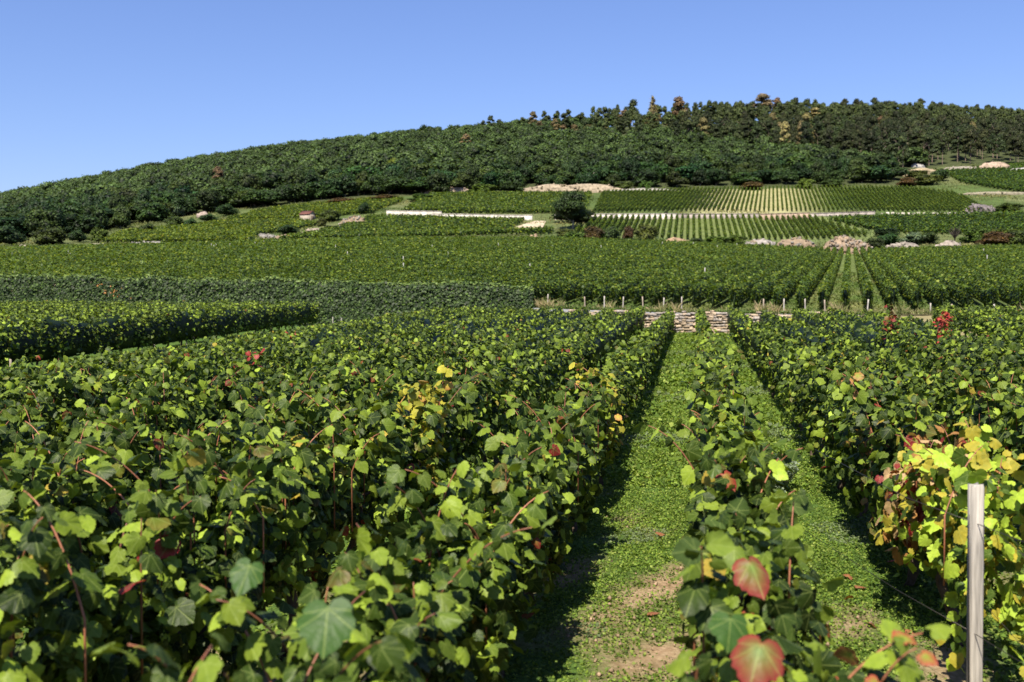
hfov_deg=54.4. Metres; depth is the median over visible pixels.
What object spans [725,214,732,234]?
vine row
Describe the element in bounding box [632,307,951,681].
vine row
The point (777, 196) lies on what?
vine row
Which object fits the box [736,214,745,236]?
vine row
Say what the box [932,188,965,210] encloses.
vine row
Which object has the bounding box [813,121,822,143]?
pine tree
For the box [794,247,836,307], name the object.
vine row
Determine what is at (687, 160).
broadleaf tree
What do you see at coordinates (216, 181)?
broadleaf tree
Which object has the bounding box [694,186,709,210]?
vine row
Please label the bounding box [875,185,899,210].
vine row
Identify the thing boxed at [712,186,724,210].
vine row
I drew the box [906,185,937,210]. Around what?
vine row
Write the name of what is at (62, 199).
broadleaf tree
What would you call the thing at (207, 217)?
shrub
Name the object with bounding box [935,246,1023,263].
vine row
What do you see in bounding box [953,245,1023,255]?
vine row
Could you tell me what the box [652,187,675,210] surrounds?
vine row
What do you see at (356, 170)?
broadleaf tree
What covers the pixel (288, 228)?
shrub
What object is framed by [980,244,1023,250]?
vine row
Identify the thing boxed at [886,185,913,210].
vine row
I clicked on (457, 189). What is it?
quarry bank
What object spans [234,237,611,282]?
vine row
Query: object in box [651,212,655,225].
vine row
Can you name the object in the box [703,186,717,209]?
vine row
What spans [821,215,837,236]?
vine row
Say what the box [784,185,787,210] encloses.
vine row
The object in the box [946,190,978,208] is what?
vine row
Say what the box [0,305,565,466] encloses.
vine row
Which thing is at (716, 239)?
shrub
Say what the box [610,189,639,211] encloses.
vine row
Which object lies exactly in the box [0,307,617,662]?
vine row
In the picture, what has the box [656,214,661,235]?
vine row
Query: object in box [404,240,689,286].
vine row
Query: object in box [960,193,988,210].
vine row
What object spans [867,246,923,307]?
vine row
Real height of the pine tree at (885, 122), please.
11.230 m
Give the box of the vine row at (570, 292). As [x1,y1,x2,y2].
[557,242,757,301]
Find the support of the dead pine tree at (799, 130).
on the hillside
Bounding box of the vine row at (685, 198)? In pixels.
[675,186,694,209]
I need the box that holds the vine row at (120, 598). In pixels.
[0,305,645,681]
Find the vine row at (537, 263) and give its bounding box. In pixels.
[430,240,702,283]
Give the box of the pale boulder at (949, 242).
[933,240,960,246]
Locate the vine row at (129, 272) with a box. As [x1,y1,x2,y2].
[65,236,517,275]
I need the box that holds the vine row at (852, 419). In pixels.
[727,305,1023,647]
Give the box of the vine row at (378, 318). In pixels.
[36,306,445,373]
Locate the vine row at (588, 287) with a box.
[576,243,763,301]
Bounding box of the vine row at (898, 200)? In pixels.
[883,185,909,210]
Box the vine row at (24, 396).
[0,308,537,433]
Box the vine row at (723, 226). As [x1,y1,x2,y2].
[720,213,726,236]
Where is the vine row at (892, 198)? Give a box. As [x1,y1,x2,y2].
[879,185,904,210]
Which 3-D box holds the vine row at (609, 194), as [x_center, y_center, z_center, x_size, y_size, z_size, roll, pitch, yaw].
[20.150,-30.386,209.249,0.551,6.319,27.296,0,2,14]
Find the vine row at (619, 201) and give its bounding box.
[606,188,635,211]
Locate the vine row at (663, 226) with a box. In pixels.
[660,214,666,237]
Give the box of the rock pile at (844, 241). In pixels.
[824,235,872,253]
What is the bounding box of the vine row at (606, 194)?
[598,189,612,200]
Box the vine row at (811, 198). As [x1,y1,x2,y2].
[807,186,815,210]
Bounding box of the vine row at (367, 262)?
[225,238,603,280]
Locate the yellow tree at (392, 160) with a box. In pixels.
[387,157,396,163]
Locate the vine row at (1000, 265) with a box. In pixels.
[914,246,1023,273]
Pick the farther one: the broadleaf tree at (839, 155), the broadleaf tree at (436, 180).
the broadleaf tree at (839, 155)
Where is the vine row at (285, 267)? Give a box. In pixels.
[178,236,576,281]
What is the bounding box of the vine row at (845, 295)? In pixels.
[839,247,850,306]
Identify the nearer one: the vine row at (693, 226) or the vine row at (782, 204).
the vine row at (693, 226)
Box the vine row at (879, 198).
[867,184,889,210]
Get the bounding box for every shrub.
[0,223,29,244]
[29,227,69,244]
[68,228,88,240]
[86,227,108,240]
[139,223,157,229]
[163,215,184,225]
[171,204,185,215]
[183,218,198,224]
[198,213,218,220]
[214,203,240,214]
[276,224,299,232]
[316,218,326,226]
[320,209,341,220]
[326,197,355,202]
[357,201,371,212]
[370,194,397,198]
[408,193,432,200]
[466,183,497,191]
[498,181,524,190]
[549,209,597,221]
[555,229,575,236]
[564,231,585,237]
[584,225,604,238]
[594,181,605,184]
[601,224,622,238]
[614,181,633,188]
[622,225,633,237]
[633,223,659,239]
[637,180,653,188]
[691,238,703,241]
[703,235,730,242]
[723,234,747,242]
[740,181,764,188]
[794,178,815,187]
[819,180,844,186]
[865,237,884,247]
[872,228,899,234]
[878,232,900,243]
[896,177,917,185]
[898,231,925,242]
[905,170,929,177]
[915,174,942,184]
[920,231,939,241]
[930,168,949,179]
[957,226,992,241]
[975,231,1014,244]
[993,228,1023,232]
[995,202,1023,210]
[1005,230,1023,244]
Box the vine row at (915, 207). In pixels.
[890,185,917,210]
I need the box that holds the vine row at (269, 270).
[185,237,584,279]
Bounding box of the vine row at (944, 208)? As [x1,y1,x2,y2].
[914,186,946,210]
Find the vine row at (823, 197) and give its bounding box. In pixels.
[818,185,829,210]
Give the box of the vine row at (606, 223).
[601,213,612,228]
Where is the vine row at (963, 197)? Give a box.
[951,190,984,211]
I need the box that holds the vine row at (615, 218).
[606,213,617,228]
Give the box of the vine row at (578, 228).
[574,223,582,232]
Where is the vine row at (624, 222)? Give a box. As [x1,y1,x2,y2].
[618,214,628,232]
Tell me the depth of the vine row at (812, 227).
162.19 m
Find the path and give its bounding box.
[518,221,544,228]
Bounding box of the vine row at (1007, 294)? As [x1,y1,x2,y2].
[894,247,1023,307]
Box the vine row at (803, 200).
[799,186,806,210]
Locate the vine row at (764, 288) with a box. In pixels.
[750,246,823,305]
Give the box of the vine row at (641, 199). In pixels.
[629,186,656,211]
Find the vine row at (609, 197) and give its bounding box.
[594,189,621,207]
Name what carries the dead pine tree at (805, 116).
on the hillside
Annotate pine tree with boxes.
[212,165,223,178]
[459,134,470,142]
[528,111,537,123]
[550,118,559,129]
[570,124,578,130]
[615,110,630,123]
[627,99,637,126]
[635,113,644,133]
[645,111,662,123]
[672,96,687,119]
[673,120,680,136]
[679,117,687,130]
[681,111,690,125]
[683,118,694,139]
[692,116,700,131]
[697,117,709,135]
[702,110,712,129]
[707,124,720,137]
[715,117,724,134]
[720,125,730,139]
[722,115,729,123]
[728,121,736,136]
[734,124,743,138]
[738,110,750,128]
[738,119,747,138]
[742,119,754,139]
[751,125,762,140]
[753,93,774,116]
[759,121,766,134]
[760,112,770,121]
[763,120,772,136]
[768,129,781,144]
[769,112,777,120]
[770,120,780,137]
[770,126,784,142]
[773,97,780,106]
[777,121,784,139]
[778,118,788,135]
[779,121,790,142]
[787,119,797,139]
[787,126,798,143]
[792,97,800,110]
[794,114,801,125]
[795,120,802,145]
[799,121,812,143]
[802,112,810,122]
[805,123,814,139]
[808,125,814,143]
[809,107,819,116]
[811,115,823,125]
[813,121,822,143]
[816,130,826,147]
[823,118,833,136]
[823,126,835,144]
[823,129,833,148]
[824,112,831,128]
[830,114,841,126]
[831,126,839,145]
[834,128,851,151]
[839,98,848,109]
[840,127,851,149]
[844,121,849,127]
[849,133,856,148]
[851,98,860,113]
[851,136,862,153]
[854,121,862,133]
[855,115,862,122]
[856,127,864,151]
[859,128,867,150]
[862,130,878,153]
[863,119,871,131]
[868,116,877,130]
[870,97,878,107]
[871,140,888,153]
[873,126,880,149]
[878,122,886,139]
[882,110,891,118]
[882,119,887,138]
[883,123,894,146]
[883,131,901,155]
[889,125,908,158]
[890,110,898,126]
[893,129,901,161]
[898,132,910,159]
[903,120,910,143]
[906,130,913,144]
[907,129,920,148]
[909,113,920,123]
[909,119,920,137]
[917,131,930,153]
[919,118,927,125]
[921,131,939,165]
[923,113,931,122]
[924,125,939,162]
[927,117,937,126]
[930,126,947,159]
[936,114,945,125]
[936,134,948,164]
[945,120,952,150]
[949,134,965,158]
[950,126,964,157]
[951,127,963,161]
[953,120,961,127]
[957,126,976,160]
[959,116,966,123]
[960,128,978,163]
[966,116,971,124]
[971,132,978,157]
[974,127,987,158]
[975,125,986,152]
[979,117,988,138]
[986,133,999,158]
[987,118,997,135]
[989,124,1004,157]
[995,134,1005,160]
[1001,126,1007,151]
[1003,125,1013,160]
[1005,130,1023,161]
[1007,118,1013,125]
[1013,135,1023,156]
[1015,114,1022,121]
[1016,121,1023,130]
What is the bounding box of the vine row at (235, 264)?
[98,236,533,277]
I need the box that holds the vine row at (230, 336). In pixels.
[211,316,383,340]
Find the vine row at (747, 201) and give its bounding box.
[744,187,750,209]
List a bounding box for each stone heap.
[258,233,274,238]
[338,215,364,225]
[745,238,775,244]
[777,236,816,247]
[885,241,918,247]
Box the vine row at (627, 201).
[615,189,643,211]
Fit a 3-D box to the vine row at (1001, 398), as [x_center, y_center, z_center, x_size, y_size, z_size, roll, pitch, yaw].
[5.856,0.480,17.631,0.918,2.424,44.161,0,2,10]
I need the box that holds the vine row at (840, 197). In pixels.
[833,184,847,209]
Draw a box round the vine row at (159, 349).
[40,310,421,366]
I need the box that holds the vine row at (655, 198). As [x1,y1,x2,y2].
[643,187,668,209]
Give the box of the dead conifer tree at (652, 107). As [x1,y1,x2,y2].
[646,95,657,119]
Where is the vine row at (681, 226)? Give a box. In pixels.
[679,214,683,237]
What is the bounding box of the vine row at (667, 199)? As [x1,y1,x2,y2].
[657,187,679,210]
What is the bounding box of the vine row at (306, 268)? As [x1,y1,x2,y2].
[214,237,599,280]
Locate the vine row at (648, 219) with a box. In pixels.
[645,214,650,224]
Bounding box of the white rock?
[911,163,925,167]
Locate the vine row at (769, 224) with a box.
[765,215,776,238]
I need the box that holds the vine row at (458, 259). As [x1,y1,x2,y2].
[310,239,634,283]
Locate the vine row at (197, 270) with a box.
[111,235,547,278]
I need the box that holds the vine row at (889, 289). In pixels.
[860,246,898,306]
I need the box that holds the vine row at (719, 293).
[707,245,810,306]
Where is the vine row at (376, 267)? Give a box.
[278,239,624,282]
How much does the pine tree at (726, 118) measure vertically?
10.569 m
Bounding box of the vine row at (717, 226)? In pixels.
[714,214,720,236]
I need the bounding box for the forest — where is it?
[0,98,1023,204]
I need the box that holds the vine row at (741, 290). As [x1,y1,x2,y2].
[728,246,816,306]
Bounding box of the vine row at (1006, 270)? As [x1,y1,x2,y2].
[907,245,1023,283]
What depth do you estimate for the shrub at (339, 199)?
216.43 m
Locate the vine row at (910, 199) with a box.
[894,185,923,210]
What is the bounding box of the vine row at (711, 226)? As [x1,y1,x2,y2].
[709,213,714,235]
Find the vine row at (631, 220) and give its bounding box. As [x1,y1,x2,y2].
[623,214,634,233]
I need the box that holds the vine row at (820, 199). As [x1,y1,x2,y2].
[814,185,824,209]
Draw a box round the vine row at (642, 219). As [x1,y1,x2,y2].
[636,214,645,235]
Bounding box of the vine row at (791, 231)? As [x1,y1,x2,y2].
[781,215,795,237]
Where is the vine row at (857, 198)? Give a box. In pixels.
[848,185,866,209]
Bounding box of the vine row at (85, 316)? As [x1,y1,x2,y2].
[0,299,297,331]
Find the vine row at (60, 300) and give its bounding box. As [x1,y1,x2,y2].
[0,299,103,308]
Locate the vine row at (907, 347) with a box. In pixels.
[791,307,1023,416]
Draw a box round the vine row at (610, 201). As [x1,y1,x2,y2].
[596,190,628,211]
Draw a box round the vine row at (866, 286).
[853,247,873,306]
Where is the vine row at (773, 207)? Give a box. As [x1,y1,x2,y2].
[772,185,774,209]
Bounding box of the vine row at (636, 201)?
[625,189,650,211]
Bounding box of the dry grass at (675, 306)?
[533,298,1023,313]
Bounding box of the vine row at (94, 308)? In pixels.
[0,299,228,318]
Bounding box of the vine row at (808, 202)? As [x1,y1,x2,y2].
[803,186,811,209]
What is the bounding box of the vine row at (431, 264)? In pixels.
[321,238,647,283]
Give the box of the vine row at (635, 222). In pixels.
[631,213,639,233]
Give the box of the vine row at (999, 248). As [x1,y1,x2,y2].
[972,244,1021,251]
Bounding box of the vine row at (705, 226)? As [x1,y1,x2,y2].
[703,214,707,237]
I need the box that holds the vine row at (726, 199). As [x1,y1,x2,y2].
[722,186,732,209]
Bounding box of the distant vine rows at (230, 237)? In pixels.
[0,162,1023,278]
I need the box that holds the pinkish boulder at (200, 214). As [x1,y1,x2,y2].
[196,211,206,217]
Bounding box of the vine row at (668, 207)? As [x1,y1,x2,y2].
[666,187,687,209]
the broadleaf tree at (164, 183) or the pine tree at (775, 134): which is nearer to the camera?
the broadleaf tree at (164, 183)
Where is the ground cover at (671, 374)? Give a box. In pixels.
[15,330,1023,681]
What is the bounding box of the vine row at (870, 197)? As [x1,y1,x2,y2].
[859,185,880,210]
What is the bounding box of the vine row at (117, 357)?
[4,306,467,396]
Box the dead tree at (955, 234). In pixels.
[949,224,960,240]
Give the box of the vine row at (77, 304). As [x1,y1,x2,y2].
[0,300,145,310]
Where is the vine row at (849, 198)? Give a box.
[840,185,857,209]
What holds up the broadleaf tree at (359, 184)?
on the hillside
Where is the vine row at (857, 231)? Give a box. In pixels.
[852,226,861,236]
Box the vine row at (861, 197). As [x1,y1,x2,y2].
[852,185,871,210]
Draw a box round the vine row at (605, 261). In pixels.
[496,242,729,288]
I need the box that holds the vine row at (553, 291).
[542,242,749,299]
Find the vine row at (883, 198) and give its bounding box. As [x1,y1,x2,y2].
[871,185,894,210]
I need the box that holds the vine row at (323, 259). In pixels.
[143,236,559,281]
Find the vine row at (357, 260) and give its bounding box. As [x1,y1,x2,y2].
[217,237,590,278]
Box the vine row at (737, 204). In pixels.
[735,186,743,209]
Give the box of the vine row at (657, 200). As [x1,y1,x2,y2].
[647,187,671,210]
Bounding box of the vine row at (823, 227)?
[814,214,831,237]
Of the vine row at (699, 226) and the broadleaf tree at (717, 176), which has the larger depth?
the broadleaf tree at (717, 176)
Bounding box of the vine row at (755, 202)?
[754,186,758,210]
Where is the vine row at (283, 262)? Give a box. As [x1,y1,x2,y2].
[131,235,553,279]
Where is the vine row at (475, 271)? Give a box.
[423,240,695,286]
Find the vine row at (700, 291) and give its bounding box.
[688,244,803,304]
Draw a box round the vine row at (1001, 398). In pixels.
[759,308,1023,514]
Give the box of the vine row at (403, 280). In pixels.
[387,240,681,283]
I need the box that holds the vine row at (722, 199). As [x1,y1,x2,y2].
[717,186,728,210]
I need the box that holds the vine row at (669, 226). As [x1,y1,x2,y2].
[667,213,672,237]
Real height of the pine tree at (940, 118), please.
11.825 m
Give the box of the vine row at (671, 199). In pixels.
[661,186,683,209]
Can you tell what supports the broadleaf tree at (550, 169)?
on the hillside
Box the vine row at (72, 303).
[0,300,166,312]
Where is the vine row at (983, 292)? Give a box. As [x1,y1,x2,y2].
[887,246,1000,305]
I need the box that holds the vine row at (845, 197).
[836,185,852,209]
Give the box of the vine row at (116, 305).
[0,300,207,315]
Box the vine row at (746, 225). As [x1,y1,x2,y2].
[742,213,751,238]
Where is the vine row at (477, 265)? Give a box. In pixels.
[374,240,674,282]
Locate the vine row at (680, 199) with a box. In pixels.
[670,186,690,210]
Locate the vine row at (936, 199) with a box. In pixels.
[919,186,951,210]
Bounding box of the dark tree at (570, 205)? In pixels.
[550,189,588,228]
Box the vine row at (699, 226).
[698,214,701,237]
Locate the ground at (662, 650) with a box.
[0,326,1023,681]
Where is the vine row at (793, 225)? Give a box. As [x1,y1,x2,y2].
[786,214,801,238]
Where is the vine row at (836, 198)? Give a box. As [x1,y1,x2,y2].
[829,185,843,209]
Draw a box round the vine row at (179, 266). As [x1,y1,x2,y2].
[51,236,510,279]
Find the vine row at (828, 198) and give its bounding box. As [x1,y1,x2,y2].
[821,185,834,210]
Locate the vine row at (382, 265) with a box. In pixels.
[262,238,623,279]
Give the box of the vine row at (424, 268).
[338,239,655,281]
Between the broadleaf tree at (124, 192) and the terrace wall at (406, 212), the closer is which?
the terrace wall at (406, 212)
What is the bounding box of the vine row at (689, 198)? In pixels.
[680,186,698,209]
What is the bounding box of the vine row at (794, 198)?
[791,185,796,209]
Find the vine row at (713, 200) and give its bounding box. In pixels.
[707,186,720,209]
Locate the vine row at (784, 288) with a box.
[772,246,830,306]
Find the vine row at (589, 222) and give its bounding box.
[580,214,595,232]
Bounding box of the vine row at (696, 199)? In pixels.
[689,187,706,210]
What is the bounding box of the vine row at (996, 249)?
[961,245,1023,253]
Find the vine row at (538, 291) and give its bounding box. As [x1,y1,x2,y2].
[527,242,743,299]
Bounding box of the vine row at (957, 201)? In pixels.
[937,189,969,210]
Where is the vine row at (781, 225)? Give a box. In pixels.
[775,214,789,238]
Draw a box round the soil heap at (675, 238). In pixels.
[666,237,688,240]
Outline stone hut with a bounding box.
[299,211,315,219]
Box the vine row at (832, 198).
[825,185,839,209]
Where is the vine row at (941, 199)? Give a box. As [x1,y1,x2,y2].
[923,187,956,210]
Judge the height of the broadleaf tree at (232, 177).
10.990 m
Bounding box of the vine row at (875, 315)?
[860,308,959,334]
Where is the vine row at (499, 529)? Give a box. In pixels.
[90,306,675,681]
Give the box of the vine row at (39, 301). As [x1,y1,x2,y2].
[5,298,68,305]
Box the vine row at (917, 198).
[902,185,932,210]
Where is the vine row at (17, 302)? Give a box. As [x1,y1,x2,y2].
[0,300,28,303]
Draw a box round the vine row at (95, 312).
[0,300,270,326]
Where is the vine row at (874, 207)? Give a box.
[856,185,876,210]
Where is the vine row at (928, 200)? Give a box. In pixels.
[910,185,941,210]
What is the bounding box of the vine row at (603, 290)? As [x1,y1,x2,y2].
[592,244,770,302]
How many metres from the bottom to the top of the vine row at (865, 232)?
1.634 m
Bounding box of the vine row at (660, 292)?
[647,244,790,304]
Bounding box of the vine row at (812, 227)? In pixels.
[803,214,819,238]
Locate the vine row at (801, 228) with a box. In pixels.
[792,215,807,238]
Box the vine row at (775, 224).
[770,214,782,237]
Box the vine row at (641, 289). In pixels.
[629,244,783,303]
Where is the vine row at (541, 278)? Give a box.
[511,242,737,287]
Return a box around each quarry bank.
[424,187,468,193]
[523,183,620,192]
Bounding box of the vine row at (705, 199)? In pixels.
[698,186,713,210]
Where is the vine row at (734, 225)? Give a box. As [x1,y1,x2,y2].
[731,214,738,235]
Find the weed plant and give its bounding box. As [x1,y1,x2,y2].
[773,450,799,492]
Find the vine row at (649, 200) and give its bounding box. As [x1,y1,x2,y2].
[638,187,664,210]
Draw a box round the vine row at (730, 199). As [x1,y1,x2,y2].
[726,186,736,210]
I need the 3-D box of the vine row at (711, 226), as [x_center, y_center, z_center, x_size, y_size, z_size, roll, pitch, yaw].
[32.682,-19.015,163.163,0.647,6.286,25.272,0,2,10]
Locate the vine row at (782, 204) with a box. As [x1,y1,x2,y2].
[780,185,783,209]
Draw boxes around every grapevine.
[874,416,1023,676]
[881,304,900,360]
[932,311,954,365]
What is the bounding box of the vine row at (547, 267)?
[470,241,714,284]
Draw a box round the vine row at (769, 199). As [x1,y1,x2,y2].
[768,185,769,210]
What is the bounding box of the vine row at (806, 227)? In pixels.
[797,214,813,238]
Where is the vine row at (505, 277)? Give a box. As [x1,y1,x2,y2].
[486,241,722,287]
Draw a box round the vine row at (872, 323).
[825,307,1023,373]
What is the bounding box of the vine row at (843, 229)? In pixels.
[836,221,849,236]
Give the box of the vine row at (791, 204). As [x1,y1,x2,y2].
[788,185,792,210]
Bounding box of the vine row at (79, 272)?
[37,236,497,275]
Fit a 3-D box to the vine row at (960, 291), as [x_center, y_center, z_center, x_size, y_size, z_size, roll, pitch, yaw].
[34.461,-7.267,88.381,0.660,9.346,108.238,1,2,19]
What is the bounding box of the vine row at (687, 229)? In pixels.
[686,213,688,237]
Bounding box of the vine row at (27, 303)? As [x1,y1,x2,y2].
[1,300,87,305]
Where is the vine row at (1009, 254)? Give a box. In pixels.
[948,245,1023,257]
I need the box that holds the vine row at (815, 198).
[810,185,820,209]
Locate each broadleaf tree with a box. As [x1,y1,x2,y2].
[0,204,13,215]
[0,210,28,225]
[0,214,39,236]
[10,201,24,206]
[14,197,46,212]
[19,201,38,213]
[23,207,64,230]
[27,196,41,201]
[37,195,63,209]
[41,202,52,210]
[44,206,72,232]
[52,194,82,203]
[56,199,82,215]
[63,214,103,233]
[65,211,90,231]
[76,192,88,198]
[78,197,96,209]
[81,205,108,225]
[85,203,114,220]
[86,193,105,205]
[90,214,109,227]
[96,187,111,201]
[101,191,117,200]
[102,197,110,204]
[105,194,125,225]
[107,195,137,217]
[109,205,131,228]
[115,187,138,196]
[125,195,138,219]
[125,201,174,221]
[129,195,170,204]
[132,188,149,202]
[132,201,170,221]
[147,179,174,191]
[150,191,178,202]
[153,202,178,211]
[156,184,174,192]
[163,158,179,162]
[168,178,194,191]
[170,192,189,198]
[170,197,197,212]
[174,185,197,198]
[187,190,196,198]
[192,188,221,211]
[202,177,231,189]
[210,186,238,206]
[219,182,233,187]
[229,173,238,185]
[229,189,274,205]
[231,171,248,186]
[237,186,254,205]
[238,172,265,189]
[240,188,281,205]
[250,171,279,177]
[257,171,287,190]
[274,182,300,201]
[284,169,308,186]
[289,183,314,202]
[294,186,313,201]
[302,167,320,188]
[305,178,344,197]
[311,183,328,199]
[327,166,342,179]
[329,163,361,178]
[329,173,360,196]
[342,165,382,192]
[350,180,363,195]
[354,170,368,193]
[360,173,384,194]
[381,168,398,191]
[381,176,398,193]
[382,177,413,192]
[385,162,400,173]
[398,158,411,175]
[399,177,427,192]
[403,167,421,179]
[404,162,438,176]
[415,157,425,164]
[418,168,451,180]
[419,124,432,131]
[424,170,453,189]
[424,172,450,191]
[432,161,457,171]
[438,169,456,185]
[443,162,471,171]
[447,173,474,189]
[452,167,464,174]
[462,167,482,189]
[477,166,497,182]
[479,171,499,186]
[488,158,515,166]
[490,159,512,172]
[496,171,524,187]
[499,169,525,182]
[509,165,533,181]
[524,167,537,181]
[525,160,546,172]
[532,164,562,179]
[533,172,553,184]
[542,174,569,184]
[552,161,566,171]
[555,171,575,184]
[562,158,578,174]
[571,171,600,183]
[575,161,588,173]
[578,166,605,180]
[589,158,600,167]
[594,160,618,172]
[596,166,613,181]
[605,174,620,185]
[606,172,627,182]
[607,154,622,162]
[616,158,633,178]
[625,157,641,180]
[628,153,655,164]
[630,169,661,185]
[634,174,660,184]
[639,161,654,170]
[650,164,669,180]
[658,166,675,180]
[663,155,681,168]
[665,171,689,187]
[674,163,708,183]
[678,154,692,165]
[689,153,701,165]
[691,168,709,185]
[694,160,712,175]
[707,158,735,178]
[707,168,728,184]
[710,156,736,165]
[722,152,741,164]
[729,165,747,177]
[730,172,761,184]
[735,162,756,172]
[748,169,774,182]
[749,154,764,169]
[760,169,784,182]
[763,154,779,169]
[763,160,785,171]
[779,158,785,168]
[779,169,798,183]
[783,153,810,170]
[790,162,806,171]
[795,168,813,180]
[804,156,816,164]
[809,161,825,172]
[811,172,828,183]
[819,158,834,171]
[821,159,830,174]
[822,150,838,170]
[824,148,842,159]
[827,170,846,180]
[837,154,849,177]
[845,164,877,182]
[847,157,865,167]
[858,165,893,182]
[864,153,890,166]
[879,159,910,179]
[889,153,897,164]
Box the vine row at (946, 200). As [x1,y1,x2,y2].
[928,187,959,210]
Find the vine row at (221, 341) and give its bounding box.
[0,306,490,410]
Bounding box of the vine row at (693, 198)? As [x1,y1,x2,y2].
[685,186,702,209]
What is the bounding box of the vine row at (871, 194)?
[863,185,885,209]
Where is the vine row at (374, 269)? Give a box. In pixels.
[294,238,636,284]
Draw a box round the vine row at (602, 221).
[595,214,607,227]
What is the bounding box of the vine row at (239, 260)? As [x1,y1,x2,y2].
[50,236,504,279]
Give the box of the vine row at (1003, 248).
[966,244,1023,252]
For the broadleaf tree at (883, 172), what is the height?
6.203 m
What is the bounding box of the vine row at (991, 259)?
[921,245,1023,269]
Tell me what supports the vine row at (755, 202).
on the hillside
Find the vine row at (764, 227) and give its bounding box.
[758,213,770,238]
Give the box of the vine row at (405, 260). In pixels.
[254,238,617,280]
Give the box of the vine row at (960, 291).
[880,247,973,306]
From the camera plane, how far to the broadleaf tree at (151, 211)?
214.59 m
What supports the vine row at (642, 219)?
on the hillside
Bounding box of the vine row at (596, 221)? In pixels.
[586,214,601,233]
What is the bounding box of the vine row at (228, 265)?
[107,235,540,278]
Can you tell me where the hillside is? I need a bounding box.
[0,123,1023,314]
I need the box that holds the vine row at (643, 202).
[633,187,660,210]
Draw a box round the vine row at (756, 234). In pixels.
[747,214,758,237]
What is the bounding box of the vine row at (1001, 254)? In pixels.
[941,245,1023,259]
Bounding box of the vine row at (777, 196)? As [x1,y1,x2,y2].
[776,185,778,210]
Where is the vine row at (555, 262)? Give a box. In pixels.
[457,241,709,282]
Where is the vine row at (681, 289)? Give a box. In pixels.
[667,245,796,303]
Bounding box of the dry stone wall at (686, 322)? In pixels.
[537,309,861,332]
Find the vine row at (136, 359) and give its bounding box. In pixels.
[0,305,515,408]
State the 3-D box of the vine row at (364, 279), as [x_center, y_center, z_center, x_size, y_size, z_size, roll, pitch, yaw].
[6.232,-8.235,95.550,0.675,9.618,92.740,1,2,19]
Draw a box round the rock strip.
[610,188,674,190]
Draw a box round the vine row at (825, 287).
[817,247,843,306]
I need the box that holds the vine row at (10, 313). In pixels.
[0,301,252,322]
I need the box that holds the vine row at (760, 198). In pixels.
[758,186,762,209]
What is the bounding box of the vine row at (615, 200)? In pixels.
[602,190,632,211]
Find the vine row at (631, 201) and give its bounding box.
[620,188,647,210]
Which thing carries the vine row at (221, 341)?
on the ground at (662, 650)
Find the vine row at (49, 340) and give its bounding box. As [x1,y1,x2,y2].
[0,299,319,369]
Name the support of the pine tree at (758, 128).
on the hillside
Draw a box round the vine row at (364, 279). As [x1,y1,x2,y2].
[351,239,662,281]
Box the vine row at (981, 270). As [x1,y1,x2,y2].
[901,246,1023,298]
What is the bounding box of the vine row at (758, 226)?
[753,214,764,237]
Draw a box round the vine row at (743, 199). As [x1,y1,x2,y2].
[740,187,747,209]
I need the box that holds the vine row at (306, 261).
[149,237,560,280]
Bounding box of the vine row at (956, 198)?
[941,189,974,211]
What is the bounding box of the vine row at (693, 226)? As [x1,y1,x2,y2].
[692,214,694,237]
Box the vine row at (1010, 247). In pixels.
[985,244,1023,248]
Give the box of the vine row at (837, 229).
[828,219,843,235]
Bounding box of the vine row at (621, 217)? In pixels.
[615,213,623,228]
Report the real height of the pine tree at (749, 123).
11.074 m
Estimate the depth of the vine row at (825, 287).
48.02 m
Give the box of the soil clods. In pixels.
[550,512,1000,681]
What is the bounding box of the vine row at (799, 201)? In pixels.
[795,186,801,209]
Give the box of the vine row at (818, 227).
[808,214,825,237]
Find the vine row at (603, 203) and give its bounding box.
[592,189,624,210]
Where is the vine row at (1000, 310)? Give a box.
[980,304,1023,320]
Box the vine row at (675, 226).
[673,212,678,236]
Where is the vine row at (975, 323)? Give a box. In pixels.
[931,303,1023,343]
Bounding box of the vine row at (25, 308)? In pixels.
[2,300,185,313]
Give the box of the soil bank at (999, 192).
[963,191,1023,195]
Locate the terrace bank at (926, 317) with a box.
[862,314,976,336]
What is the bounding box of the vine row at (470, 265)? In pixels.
[365,239,669,282]
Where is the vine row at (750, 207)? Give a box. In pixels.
[749,187,754,209]
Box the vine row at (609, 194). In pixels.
[596,189,617,203]
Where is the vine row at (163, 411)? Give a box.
[0,307,590,566]
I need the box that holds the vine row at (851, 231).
[844,223,855,236]
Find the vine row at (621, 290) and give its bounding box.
[609,244,777,303]
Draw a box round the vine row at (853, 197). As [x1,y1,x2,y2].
[844,185,862,208]
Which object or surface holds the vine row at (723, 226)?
on the hillside
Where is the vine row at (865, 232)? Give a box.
[861,228,867,235]
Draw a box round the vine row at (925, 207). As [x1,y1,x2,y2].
[898,185,927,210]
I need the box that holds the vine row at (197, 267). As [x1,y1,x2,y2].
[81,235,526,277]
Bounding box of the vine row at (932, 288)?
[874,246,948,305]
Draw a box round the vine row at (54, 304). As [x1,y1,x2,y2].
[0,300,125,309]
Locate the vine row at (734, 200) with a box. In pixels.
[730,185,739,210]
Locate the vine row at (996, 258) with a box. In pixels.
[928,245,1023,265]
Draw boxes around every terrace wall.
[386,210,441,215]
[433,213,531,219]
[555,213,676,219]
[678,213,759,218]
[760,212,809,219]
[810,211,874,216]
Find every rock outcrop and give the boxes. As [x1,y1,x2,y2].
[901,168,935,176]
[944,166,981,169]
[965,203,995,212]
[979,162,1009,167]
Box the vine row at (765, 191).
[763,185,766,210]
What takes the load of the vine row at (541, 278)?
on the hillside
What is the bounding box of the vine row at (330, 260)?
[176,236,571,281]

